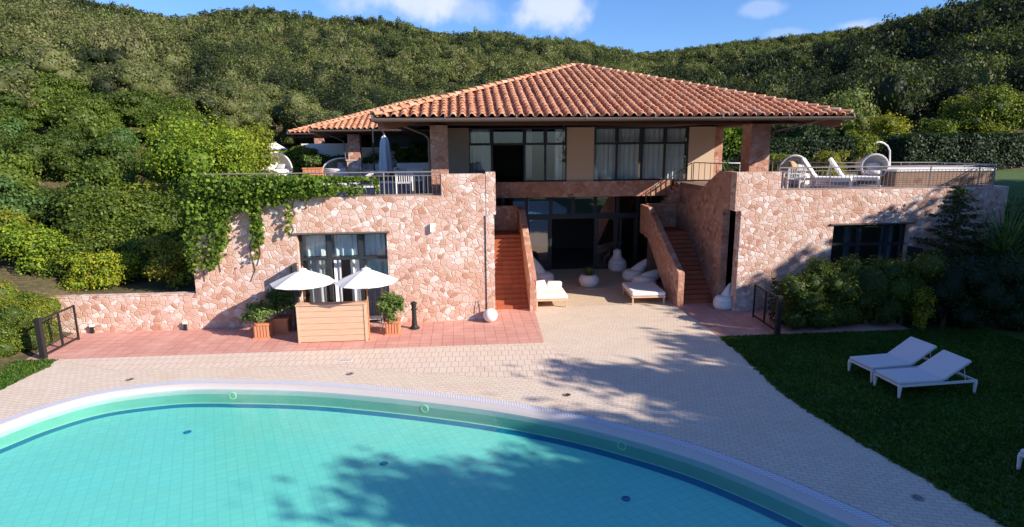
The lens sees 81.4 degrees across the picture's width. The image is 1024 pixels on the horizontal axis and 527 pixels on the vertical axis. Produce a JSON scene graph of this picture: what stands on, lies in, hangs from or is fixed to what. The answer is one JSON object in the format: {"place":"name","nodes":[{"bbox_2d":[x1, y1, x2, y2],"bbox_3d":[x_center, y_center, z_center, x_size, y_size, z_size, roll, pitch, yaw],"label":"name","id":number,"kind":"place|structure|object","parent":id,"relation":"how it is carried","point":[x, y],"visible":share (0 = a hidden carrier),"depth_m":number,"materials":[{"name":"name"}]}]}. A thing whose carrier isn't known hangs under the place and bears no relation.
{"place":"outdoors","nodes":[
{"label":"outdoors","id":0,"kind":"place"},
{"bbox_2d":[0,359,29,371],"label":"garden soil","id":1,"kind":"structure","parent":0,"point":[15,364],"depth_m":16.84,"materials":[{"name":"brown soil"}]},
{"bbox_2d":[0,303,46,357],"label":"hedge bush","id":2,"kind":"object","parent":1,"relation":"on","point":[17,331],"visible":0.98,"depth_m":17.21,"materials":[{"name":"green plant"}]},
{"bbox_2d":[15,296,62,345],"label":"hedge bush","id":3,"kind":"object","parent":1,"relation":"on","point":[45,307],"visible":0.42,"depth_m":18.33,"materials":[{"name":"green plant"}]},
{"bbox_2d":[0,358,58,389],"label":"lawn","id":4,"kind":"structure","parent":0,"point":[44,366],"depth_m":16.34,"materials":[{"name":"green plant"}]},
{"bbox_2d":[27,309,543,359],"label":"red paving","id":5,"kind":"structure","parent":0,"point":[510,326],"depth_m":18.76,"materials":[{"name":"red tile"}]},
{"bbox_2d":[33,305,79,358],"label":"iron gate","id":6,"kind":"structure","parent":5,"relation":"on","point":[40,339],"depth_m":17.55,"materials":[{"name":"black metal"}]},
{"bbox_2d":[49,291,199,332],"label":"garden wall","id":7,"kind":"structure","parent":5,"relation":"on","point":[118,312],"depth_m":19.68,"materials":[{"name":"stone"}]},
{"bbox_2d":[238,298,275,338],"bbox_3d":[-8.101,1.706,18.974,1.162,1.340,1.155,-1,11,-5],"label":"planter with oleander","id":8,"kind":"object","parent":5,"relation":"on","point":[262,327],"visible":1,"depth_m":18.85,"materials":[{"name":"plant"}]},
{"bbox_2d":[264,287,293,333],"bbox_3d":[-7.539,1.483,19.553,1.228,1.542,0.920,-1,11,-5],"label":"planter with oleander","id":9,"kind":"object","parent":5,"relation":"on","point":[280,298],"visible":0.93,"depth_m":19.39,"materials":[{"name":"plant"}]},
{"bbox_2d":[270,266,335,301],"bbox_3d":[-6.559,1.218,18.850,1.868,2.322,1.868,2,12,11],"label":"parasol","id":10,"kind":"object","parent":5,"relation":"on","point":[302,279],"visible":0.98,"depth_m":18.27,"materials":[{"name":"white fabric"}]},
{"bbox_2d":[295,299,368,342],"bbox_3d":[-5.599,1.796,18.708,2.130,1.230,0.670,-1,11,-5],"label":"wooden counter","id":11,"kind":"object","parent":5,"relation":"on","point":[332,321],"visible":0.98,"depth_m":18.42,"materials":[{"name":"brown wood"}]},
{"bbox_2d":[333,265,397,339],"bbox_3d":[-4.486,1.232,18.503,1.813,2.400,1.813,1,11,6],"label":"parasol","id":12,"kind":"object","parent":5,"relation":"on","point":[366,278],"visible":1,"depth_m":17.95,"materials":[{"name":"white fabric"}]},
{"bbox_2d":[375,291,406,334],"bbox_3d":[-3.916,1.590,19.325,1.020,1.368,1.154,-4,12,-19],"label":"planter with oleander","id":13,"kind":"object","parent":5,"relation":"on","point":[389,304],"visible":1,"depth_m":19.11,"materials":[{"name":"plant"}]},
{"bbox_2d":[56,343,588,382],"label":"tile paving","id":14,"kind":"structure","parent":0,"point":[543,361],"depth_m":16.92,"materials":[{"name":"tile"}]},
{"bbox_2d":[0,407,786,526],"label":"pool floor","id":15,"kind":"structure","parent":0,"point":[240,467],"depth_m":11.73,"materials":[{"name":"tile"}]},
{"bbox_2d":[0,403,803,526],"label":"pool lane line","id":16,"kind":"object","parent":15,"relation":"on","point":[772,515],"visible":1,"depth_m":13.56,"materials":[{"name":"blue tile"}]},
{"bbox_2d":[1,403,805,526],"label":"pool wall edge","id":17,"kind":"object","parent":15,"relation":"on","point":[458,421],"visible":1,"depth_m":13.70,"materials":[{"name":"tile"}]},
{"bbox_2d":[0,394,834,526],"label":"pool wall","id":18,"kind":"structure","parent":15,"relation":"on","point":[779,507],"depth_m":13.83,"materials":[{"name":"tile"}]},
{"bbox_2d":[0,383,879,526],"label":"pool coping","id":19,"kind":"object","parent":18,"relation":"on","point":[833,515],"visible":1,"depth_m":13.60,"materials":[{"name":"stone"}]},
{"bbox_2d":[0,379,895,526],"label":"pool grille","id":20,"kind":"object","parent":19,"relation":"on","point":[833,501],"visible":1,"depth_m":13.43,"materials":[{"name":"white plastic"}]},
{"bbox_2d":[0,303,1005,526],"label":"pool deck","id":21,"kind":"structure","parent":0,"point":[670,370],"depth_m":14.71,"materials":[{"name":"beige stone"}]},
{"bbox_2d":[0,29,1023,369],"bbox_3d":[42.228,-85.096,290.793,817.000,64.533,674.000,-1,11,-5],"label":"hillside ground","id":22,"kind":"structure","parent":0,"point":[36,283],"depth_m":20.96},
{"bbox_2d":[0,91,24,120],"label":"wild bush","id":23,"kind":"object","parent":22,"relation":"on","point":[9,100],"visible":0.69,"depth_m":30.28,"materials":[{"name":"green plant"}]},
{"bbox_2d":[0,116,31,144],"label":"wild bush","id":24,"kind":"object","parent":22,"relation":"on","point":[16,126],"visible":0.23,"depth_m":28.47,"materials":[{"name":"green plant"}]},
{"bbox_2d":[0,148,41,196],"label":"wild bush","id":25,"kind":"object","parent":22,"relation":"on","point":[19,166],"visible":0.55,"depth_m":24.18,"materials":[{"name":"green plant"}]},
{"bbox_2d":[0,174,41,217],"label":"wild bush","id":26,"kind":"object","parent":22,"relation":"on","point":[14,202],"visible":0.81,"depth_m":22.88,"materials":[{"name":"green plant"}]},
{"bbox_2d":[0,205,41,256],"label":"tall shrub","id":27,"kind":"object","parent":22,"relation":"on","point":[7,215],"visible":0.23,"depth_m":21.39,"materials":[{"name":"green plant"}]},
{"bbox_2d":[0,60,44,110],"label":"hillside tree","id":28,"kind":"object","parent":22,"relation":"on","point":[13,80],"visible":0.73,"depth_m":30.94,"materials":[{"name":"green plant"}]},
{"bbox_2d":[1,110,45,132],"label":"wild bush","id":29,"kind":"object","parent":22,"relation":"on","point":[30,117],"visible":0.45,"depth_m":30.48,"materials":[{"name":"green plant"}]},
{"bbox_2d":[0,34,49,63],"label":"hillside tree","id":30,"kind":"object","parent":22,"relation":"on","point":[26,46],"visible":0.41,"depth_m":39.33,"materials":[{"name":"green plant"}]},
{"bbox_2d":[0,182,55,226],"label":"wild bush","id":31,"kind":"object","parent":22,"relation":"on","point":[38,214],"visible":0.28,"depth_m":23.68,"materials":[{"name":"green plant"}]},
{"bbox_2d":[0,131,63,172],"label":"wild bush","id":32,"kind":"object","parent":22,"relation":"on","point":[29,143],"visible":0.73,"depth_m":27.80,"materials":[{"name":"green plant"}]},
{"bbox_2d":[0,220,69,274],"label":"tall shrub","id":33,"kind":"object","parent":22,"relation":"on","point":[19,239],"visible":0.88,"depth_m":20.25,"materials":[{"name":"green plant"}]},
{"bbox_2d":[20,187,63,222],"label":"tall shrub","id":34,"kind":"object","parent":22,"relation":"on","point":[38,200],"visible":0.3,"depth_m":23.73,"materials":[{"name":"green plant"}]},
{"bbox_2d":[6,41,85,84],"bbox_3d":[-27.886,-10.883,35.668,4.098,4.426,4.355,-3,12,-15],"label":"hillside tree","id":35,"kind":"object","parent":22,"relation":"on","point":[48,60],"visible":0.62,"depth_m":34.50,"materials":[{"name":"green plant"}]},
{"bbox_2d":[27,70,76,116],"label":"wild bush","id":36,"kind":"object","parent":22,"relation":"on","point":[49,88],"visible":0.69,"depth_m":33.72,"materials":[{"name":"green plant"}]},
{"bbox_2d":[31,235,95,278],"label":"tall shrub","id":37,"kind":"object","parent":22,"relation":"on","point":[57,270],"visible":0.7,"depth_m":20.67,"materials":[{"name":"green plant"}]},
{"bbox_2d":[41,145,92,180],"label":"wild bush","id":38,"kind":"object","parent":22,"relation":"on","point":[59,162],"visible":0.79,"depth_m":27.67,"materials":[{"name":"green plant"}]},
{"bbox_2d":[48,127,90,151],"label":"wild bush","id":39,"kind":"object","parent":22,"relation":"on","point":[68,138],"visible":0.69,"depth_m":29.19,"materials":[{"name":"green plant"}]},
{"bbox_2d":[45,93,113,146],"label":"wild bush","id":40,"kind":"object","parent":22,"relation":"on","point":[88,121],"visible":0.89,"depth_m":30.43,"materials":[{"name":"green plant"}]},
{"bbox_2d":[41,186,121,233],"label":"wild bush","id":41,"kind":"object","parent":22,"relation":"on","point":[63,195],"visible":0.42,"depth_m":23.15,"materials":[{"name":"green plant"}]},
{"bbox_2d":[50,215,122,242],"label":"wild bush","id":42,"kind":"object","parent":22,"relation":"on","point":[70,224],"visible":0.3,"depth_m":22.52,"materials":[{"name":"green plant"}]},
{"bbox_2d":[49,159,137,212],"bbox_3d":[-17.839,-2.760,25.422,2.972,3.396,3.375,10,15,41],"label":"wild bush","id":43,"kind":"object","parent":22,"relation":"on","point":[100,174],"visible":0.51,"depth_m":24.74,"materials":[{"name":"green plant"}]},
{"bbox_2d":[53,249,141,291],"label":"round shrub","id":44,"kind":"object","parent":22,"relation":"on","point":[101,270],"visible":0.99,"depth_m":20.40,"materials":[{"name":"green plant"}]},
{"bbox_2d":[65,197,134,233],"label":"wild bush","id":45,"kind":"object","parent":22,"relation":"on","point":[102,207],"visible":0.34,"depth_m":22.97,"materials":[{"name":"green plant"}]},
{"bbox_2d":[75,57,136,93],"bbox_3d":[-26.131,-11.222,38.362,3.746,4.158,4.152,10,16,43],"label":"hillside tree","id":46,"kind":"object","parent":22,"relation":"on","point":[84,74],"visible":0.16,"depth_m":37.62,"materials":[{"name":"green plant"}]},
{"bbox_2d":[67,214,150,259],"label":"tall shrub","id":47,"kind":"object","parent":22,"relation":"on","point":[100,242],"visible":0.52,"depth_m":22.12,"materials":[{"name":"green plant"}]},
{"bbox_2d":[54,180,167,215],"bbox_3d":[-16.374,-2.005,24.587,3.684,2.880,3.782,-1,11,-5],"label":"tall shrub","id":48,"kind":"object","parent":22,"relation":"on","point":[135,191],"visible":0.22,"depth_m":23.88,"materials":[{"name":"green plant"}]},
{"bbox_2d":[76,135,147,178],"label":"wild bush","id":49,"kind":"object","parent":22,"relation":"on","point":[106,149],"visible":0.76,"depth_m":28.04,"materials":[{"name":"green plant"}]},
{"bbox_2d":[84,65,146,96],"bbox_3d":[-25.006,-10.843,38.140,3.583,3.976,3.970,-3,12,-11],"label":"hillside tree","id":50,"kind":"object","parent":22,"relation":"on","point":[103,85],"visible":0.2,"depth_m":36.59,"materials":[{"name":"green plant"}]},
{"bbox_2d":[104,126,142,151],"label":"wild bush","id":51,"kind":"object","parent":22,"relation":"on","point":[124,133],"visible":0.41,"depth_m":31.40,"materials":[{"name":"green plant"}]},
{"bbox_2d":[103,90,150,128],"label":"wild bush","id":52,"kind":"object","parent":22,"relation":"on","point":[125,105],"visible":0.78,"depth_m":34.01,"materials":[{"name":"green plant"}]},
{"bbox_2d":[108,59,160,95],"bbox_3d":[-24.524,-10.980,38.518,3.789,4.093,4.027,2,12,12],"label":"hillside tree","id":53,"kind":"object","parent":22,"relation":"on","point":[134,77],"visible":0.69,"depth_m":37.24,"materials":[{"name":"green plant"}]},
{"bbox_2d":[104,208,182,256],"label":"wild bush","id":54,"kind":"object","parent":22,"relation":"on","point":[149,222],"visible":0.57,"depth_m":22.68,"materials":[{"name":"green plant"}]},
{"bbox_2d":[116,235,172,278],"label":"tall shrub","id":55,"kind":"object","parent":22,"relation":"on","point":[134,246],"visible":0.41,"depth_m":21.87,"materials":[{"name":"green plant"}]},
{"bbox_2d":[129,187,187,244],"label":"tall shrub","id":56,"kind":"object","parent":22,"relation":"on","point":[162,205],"visible":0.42,"depth_m":24.54,"materials":[{"name":"green plant"}]},
{"bbox_2d":[141,233,193,290],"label":"tall shrub","id":57,"kind":"object","parent":22,"relation":"on","point":[170,267],"visible":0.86,"depth_m":20.74,"materials":[{"name":"green plant"}]},
{"bbox_2d":[161,98,205,123],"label":"wild bush","id":58,"kind":"object","parent":22,"relation":"on","point":[185,105],"visible":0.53,"depth_m":37.88,"materials":[{"name":"green plant"}]},
{"bbox_2d":[163,92,223,127],"bbox_3d":[-21.334,-10.000,39.888,3.822,3.103,3.167,2,11,10],"label":"hillside tree","id":59,"kind":"object","parent":22,"relation":"on","point":[201,102],"visible":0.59,"depth_m":39.42,"materials":[{"name":"green plant"}]},
{"bbox_2d":[127,103,275,196],"bbox_3d":[-13.976,-4.260,27.391,6.250,5.990,6.068,8,14,37],"label":"broadleaf tree","id":60,"kind":"object","parent":22,"relation":"on","point":[179,154],"visible":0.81,"depth_m":25.68,"materials":[{"name":"green plant"}]},
{"bbox_2d":[201,91,256,131],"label":"hillside tree","id":61,"kind":"object","parent":22,"relation":"on","point":[232,108],"visible":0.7,"depth_m":40.83,"materials":[{"name":"green plant"}]},
{"bbox_2d":[211,78,272,130],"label":"hillside tree","id":62,"kind":"object","parent":22,"relation":"on","point":[257,109],"visible":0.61,"depth_m":42.16,"materials":[{"name":"green plant"}]},
{"bbox_2d":[231,119,281,180],"bbox_3d":[-13.794,-5.430,31.727,3.070,4.480,2.847,-9,14,-37],"label":"broadleaf tree","id":63,"kind":"object","parent":22,"relation":"on","point":[267,155],"visible":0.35,"depth_m":31.44,"materials":[{"name":"green plant"}]},
{"bbox_2d":[258,144,319,175],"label":"clipped hedge","id":64,"kind":"object","parent":22,"relation":"on","point":[295,157],"visible":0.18,"depth_m":35.16,"materials":[{"name":"green plant"}]},
{"bbox_2d":[269,89,322,144],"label":"hillside tree","id":65,"kind":"object","parent":22,"relation":"on","point":[296,100],"visible":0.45,"depth_m":45.92,"materials":[{"name":"green plant"}]},
{"bbox_2d":[280,106,341,143],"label":"hillside tree","id":66,"kind":"object","parent":22,"relation":"on","point":[300,117],"visible":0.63,"depth_m":43.90,"materials":[{"name":"green plant"}]},
{"bbox_2d":[0,0,1023,141],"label":"macchia woodland","id":67,"kind":"object","parent":22,"relation":"on","point":[923,61],"visible":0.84,"depth_m":81.60,"materials":[{"name":"green plant"}]},
{"bbox_2d":[188,63,1008,329],"bbox_3d":[1.225,-6.256,37.569,31.560,9.569,37.246,-1,11,-5],"label":"stone villa","id":68,"kind":"object","parent":22,"relation":"on","point":[576,166],"visible":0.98,"depth_m":21.39,"materials":[{"name":"stone"}]},
{"bbox_2d":[171,172,379,280],"bbox_3d":[-8.705,-0.982,20.007,7.809,4.229,4.305,6,13,29],"label":"climbing creeper","id":69,"kind":"object","parent":68,"relation":"attached to","point":[199,190],"visible":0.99,"depth_m":19.00,"materials":[{"name":"green plant"}]},
{"bbox_2d":[289,231,388,329],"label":"window","id":70,"kind":"structure","parent":68,"relation":"in","point":[346,243],"depth_m":20.46,"materials":[{"name":"metal"}]},
{"bbox_2d":[372,126,392,180],"bbox_3d":[-6.275,-5.371,29.104,0.822,2.622,0.712,10,16,43],"label":"closed parasol","id":71,"kind":"object","parent":68,"relation":"on","point":[385,162],"visible":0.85,"depth_m":28.95,"materials":[{"name":"fabric"}]},
{"bbox_2d":[405,137,430,162],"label":"tree","id":72,"kind":"object","parent":68,"relation":"on","point":[420,156],"visible":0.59,"depth_m":34.24,"materials":[{"name":"green plant"}]},
{"bbox_2d":[469,127,566,181],"bbox_3d":[0.256,-4.828,26.473,4.390,2.350,0.464,-1,11,-5],"label":"window","id":73,"kind":"structure","parent":68,"relation":"in","point":[481,140],"depth_m":26.39,"materials":[{"name":"metal"}]},
{"bbox_2d":[501,196,662,269],"bbox_3d":[2.823,-1.543,28.868,8.935,3.650,0.579,-1,11,-5],"label":"window","id":74,"kind":"structure","parent":68,"relation":"in","point":[636,215],"depth_m":28.63,"materials":[{"name":"metal"}]},
{"bbox_2d":[593,127,688,180],"bbox_3d":[5.784,-4.953,26.889,4.400,2.350,0.365,-1,11,-5],"label":"window","id":75,"kind":"structure","parent":68,"relation":"in","point":[616,149],"depth_m":26.96,"materials":[{"name":"glass"}]},
{"bbox_2d":[810,149,849,175],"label":"flowering shrub","id":76,"kind":"object","parent":68,"relation":"on","point":[825,156],"visible":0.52,"depth_m":30.24,"materials":[{"name":"green plant"}]},
{"bbox_2d":[858,141,890,185],"bbox_3d":[14.307,-3.940,23.464,1.008,1.731,1.025,8,14,36],"label":"hanging egg chair","id":77,"kind":"object","parent":68,"relation":"on","point":[875,159],"visible":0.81,"depth_m":23.40,"materials":[{"name":"wicker"}]},
{"bbox_2d":[830,222,922,262],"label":"window","id":78,"kind":"structure","parent":68,"relation":"in","point":[885,243],"depth_m":21.64,"materials":[{"name":"metal"}]},
{"bbox_2d":[856,166,996,186],"bbox_3d":[16.643,-3.557,24.108,4.366,0.676,2.380,-1,11,-3],"label":"whirlpool tub","id":79,"kind":"object","parent":68,"relation":"on","point":[897,174],"visible":0.52,"depth_m":22.99,"materials":[{"name":"plastic"}]},
{"bbox_2d":[683,135,857,173],"bbox_3d":[15.737,-7.038,38.873,13.541,2.591,2.135,-1,11,-5],"label":"clipped hedge","id":80,"kind":"object","parent":22,"relation":"on","point":[809,148],"visible":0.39,"depth_m":38.30,"materials":[{"name":"green plant"}]},
{"bbox_2d":[773,124,843,141],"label":"leafy tree","id":81,"kind":"object","parent":22,"relation":"on","point":[808,130],"visible":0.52,"depth_m":45.89,"materials":[{"name":"green plant"}]},
{"bbox_2d":[843,127,881,158],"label":"leafy tree","id":82,"kind":"object","parent":22,"relation":"on","point":[865,143],"visible":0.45,"depth_m":43.12,"materials":[{"name":"green plant"}]},
{"bbox_2d":[859,110,916,153],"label":"leafy tree","id":83,"kind":"object","parent":22,"relation":"on","point":[888,125],"visible":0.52,"depth_m":43.99,"materials":[{"name":"green plant"}]},
{"bbox_2d":[884,245,949,324],"bbox_3d":[13.016,0.804,19.871,2.445,3.047,2.408,-1,11,-5],"label":"lawn bush","id":84,"kind":"object","parent":22,"relation":"on","point":[920,270],"visible":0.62,"depth_m":19.13,"materials":[{"name":"green plant"}]},
{"bbox_2d":[908,286,937,329],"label":"lawn bush","id":85,"kind":"object","parent":22,"relation":"on","point":[919,317],"visible":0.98,"depth_m":19.06,"materials":[{"name":"green plant"}]},
{"bbox_2d":[911,116,962,137],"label":"leafy tree","id":86,"kind":"object","parent":22,"relation":"on","point":[940,126],"visible":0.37,"depth_m":44.95,"materials":[{"name":"green plant"}]},
{"bbox_2d":[897,183,989,294],"bbox_3d":[15.309,-0.422,20.573,3.615,4.737,3.433,-11,15,-43],"label":"young cedar","id":87,"kind":"object","parent":22,"relation":"on","point":[955,211],"visible":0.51,"depth_m":20.26,"materials":[{"name":"green plant"}]},
{"bbox_2d":[910,245,992,327],"bbox_3d":[14.563,0.865,19.826,2.367,2.922,2.147,6,13,30],"label":"lawn bush","id":88,"kind":"object","parent":22,"relation":"on","point":[949,286],"visible":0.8,"depth_m":19.29,"materials":[{"name":"green plant"}]},
{"bbox_2d":[881,129,1023,169],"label":"clipped hedge","id":89,"kind":"object","parent":22,"relation":"on","point":[1004,150],"visible":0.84,"depth_m":35.51,"materials":[{"name":"green plant"}]},
{"bbox_2d":[934,81,1023,133],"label":"leafy tree","id":90,"kind":"object","parent":22,"relation":"on","point":[988,111],"visible":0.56,"depth_m":45.24,"materials":[{"name":"green plant"}]},
{"bbox_2d":[959,252,1023,331],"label":"lawn bush","id":91,"kind":"object","parent":22,"relation":"on","point":[996,295],"visible":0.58,"depth_m":18.90,"materials":[{"name":"green plant"}]},
{"bbox_2d":[960,212,1023,259],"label":"corner shrub","id":92,"kind":"object","parent":22,"relation":"on","point":[981,246],"visible":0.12,"depth_m":20.81,"materials":[{"name":"green plant"}]},
{"bbox_2d":[964,191,1023,260],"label":"yucca","id":93,"kind":"object","parent":22,"relation":"on","point":[1008,233],"visible":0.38,"depth_m":20.52,"materials":[{"name":"green plant"}]},
{"bbox_2d":[998,92,1023,130],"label":"leafy tree","id":94,"kind":"object","parent":22,"relation":"on","point":[1016,120],"visible":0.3,"depth_m":45.79,"materials":[{"name":"green plant"}]},
{"bbox_2d":[538,268,670,306],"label":"patio","id":95,"kind":"structure","parent":0,"point":[607,289],"depth_m":24.64,"materials":[{"name":"beige stone"}]},
{"bbox_2d":[537,287,567,307],"bbox_3d":[1.420,1.281,22.878,1.220,0.500,1.500,-1,11,-5],"label":"daybed","id":96,"kind":"object","parent":95,"relation":"on","point":[552,294],"visible":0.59,"depth_m":22.22,"materials":[{"name":"white fabric"}]},
{"bbox_2d":[622,282,665,304],"bbox_3d":[5.141,1.157,23.358,1.300,0.500,1.750,-1,11,-2],"label":"daybed","id":97,"kind":"object","parent":95,"relation":"on","point":[633,290],"visible":1,"depth_m":22.83,"materials":[{"name":"white fabric"}]},
{"bbox_2d":[656,282,907,335],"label":"red paving","id":98,"kind":"structure","parent":0,"point":[718,322],"depth_m":19.99,"materials":[{"name":"red tile"}]},
{"bbox_2d":[752,284,782,333],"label":"iron gate","id":99,"kind":"structure","parent":98,"relation":"on","point":[778,317],"depth_m":19.32,"materials":[{"name":"black metal"}]},
{"bbox_2d":[773,269,833,329],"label":"lawn bush","id":100,"kind":"object","parent":98,"relation":"on","point":[803,298],"visible":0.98,"depth_m":18.95,"materials":[{"name":"green plant"}]},
{"bbox_2d":[801,256,867,327],"bbox_3d":[10.614,1.065,19.741,2.215,2.623,2.115,-1,11,-5],"label":"lawn bush","id":101,"kind":"object","parent":98,"relation":"on","point":[840,291],"visible":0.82,"depth_m":19.20,"materials":[{"name":"green plant"}]},
{"bbox_2d":[832,251,908,323],"bbox_3d":[11.802,0.942,19.878,2.371,2.790,2.045,-1,11,-5],"label":"lawn bush","id":102,"kind":"object","parent":98,"relation":"on","point":[875,300],"visible":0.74,"depth_m":19.32,"materials":[{"name":"green plant"}]},
{"bbox_2d":[719,326,1023,526],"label":"lawn","id":103,"kind":"structure","parent":0,"point":[1018,334],"depth_m":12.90,"materials":[{"name":"green plant"}]},
{"bbox_2d":[848,337,936,382],"bbox_3d":[10.015,2.483,15.554,2.100,0.851,0.830,-3,12,-11],"label":"sun lounger","id":104,"kind":"object","parent":103,"relation":"on","point":[909,352],"visible":0.95,"depth_m":15.43,"materials":[{"name":"white metal"}]},
{"bbox_2d":[873,350,977,398],"bbox_3d":[10.117,2.681,14.560,2.100,0.851,0.830,-2,11,-8],"label":"sun lounger","id":105,"kind":"object","parent":103,"relation":"on","point":[940,367],"visible":1,"depth_m":14.40,"materials":[{"name":"white metal"}]},
{"bbox_2d":[843,169,1023,214],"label":"lawn","id":106,"kind":"structure","parent":0,"point":[1013,180],"depth_m":26.05,"materials":[{"name":"green plant"}]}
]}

